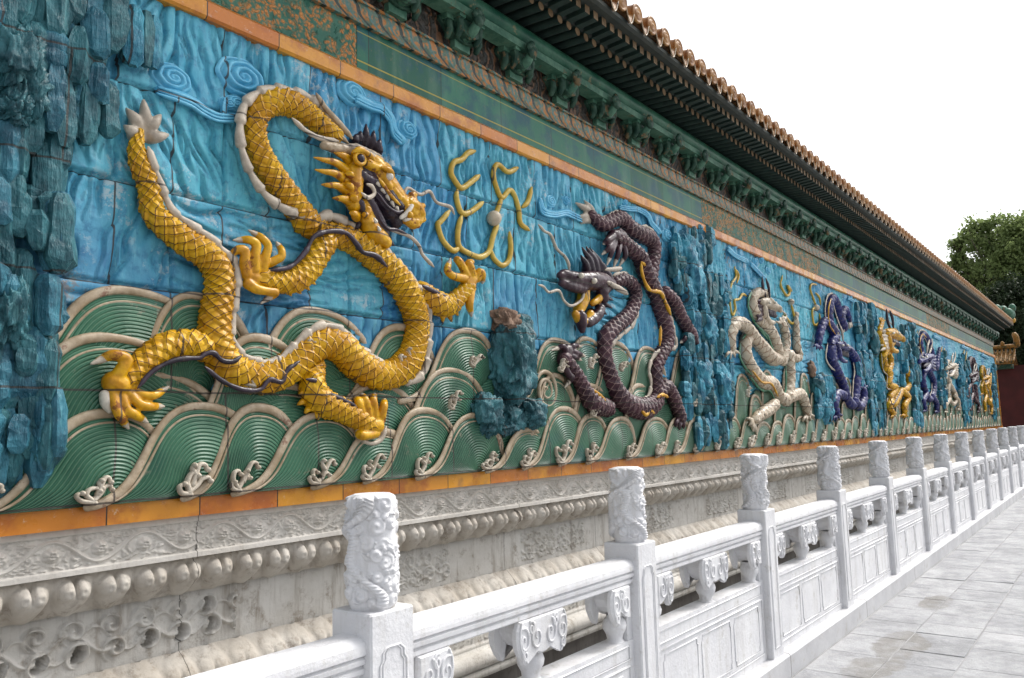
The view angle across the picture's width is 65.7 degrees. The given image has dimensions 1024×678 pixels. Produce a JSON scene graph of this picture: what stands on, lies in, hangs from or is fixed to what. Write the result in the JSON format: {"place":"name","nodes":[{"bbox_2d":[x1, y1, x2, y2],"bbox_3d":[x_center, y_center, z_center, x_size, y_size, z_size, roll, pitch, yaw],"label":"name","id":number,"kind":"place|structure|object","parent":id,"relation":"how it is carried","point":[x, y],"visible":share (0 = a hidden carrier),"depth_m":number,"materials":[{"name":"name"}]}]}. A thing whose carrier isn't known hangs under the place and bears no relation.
{"place":"outdoors","nodes":[
{"label":"outdoors","id":0,"kind":"place"},
{"bbox_2d":[0,0,1015,677],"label":"screen wall","id":1,"kind":"structure","parent":0,"point":[488,294],"depth_m":4.57,"materials":[{"name":"blue ceramic"}]},
{"bbox_2d":[627,0,1023,271],"label":"sky","id":2,"kind":"structure","parent":0,"point":[918,105],"materials":[{"name":"white"}]},
{"bbox_2d":[791,495,1023,677],"bbox_3d":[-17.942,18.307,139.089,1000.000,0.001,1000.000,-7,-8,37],"label":"ground","id":3,"kind":"structure","parent":0,"point":[848,633],"depth_m":6.48,"materials":[{"name":"grey stone"}]},
{"bbox_2d":[184,425,1023,677],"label":"stone balustrade","id":4,"kind":"object","parent":3,"relation":"on","point":[767,616],"visible":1,"depth_m":4.44,"materials":[{"name":"stone"}]},
{"bbox_2d":[944,207,1023,296],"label":"broadleaf tree","id":5,"kind":"object","parent":3,"relation":"on","point":[1000,247],"visible":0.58,"depth_m":37.88,"materials":[{"name":"green plant"}]},
{"bbox_2d":[980,271,1023,364],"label":"evergreen tree","id":6,"kind":"object","parent":3,"relation":"on","point":[1007,294],"visible":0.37,"depth_m":32.32,"materials":[{"name":"green plant"}]},
{"bbox_2d":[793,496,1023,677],"bbox_3d":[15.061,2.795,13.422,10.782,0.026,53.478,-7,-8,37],"label":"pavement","id":7,"kind":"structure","parent":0,"point":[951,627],"depth_m":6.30,"materials":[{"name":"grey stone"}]},
{"bbox_2d":[993,332,1023,445],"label":"red wall","id":8,"kind":"structure","parent":7,"relation":"on","point":[1010,373],"depth_m":28.44,"materials":[{"name":"paint"}]}
]}

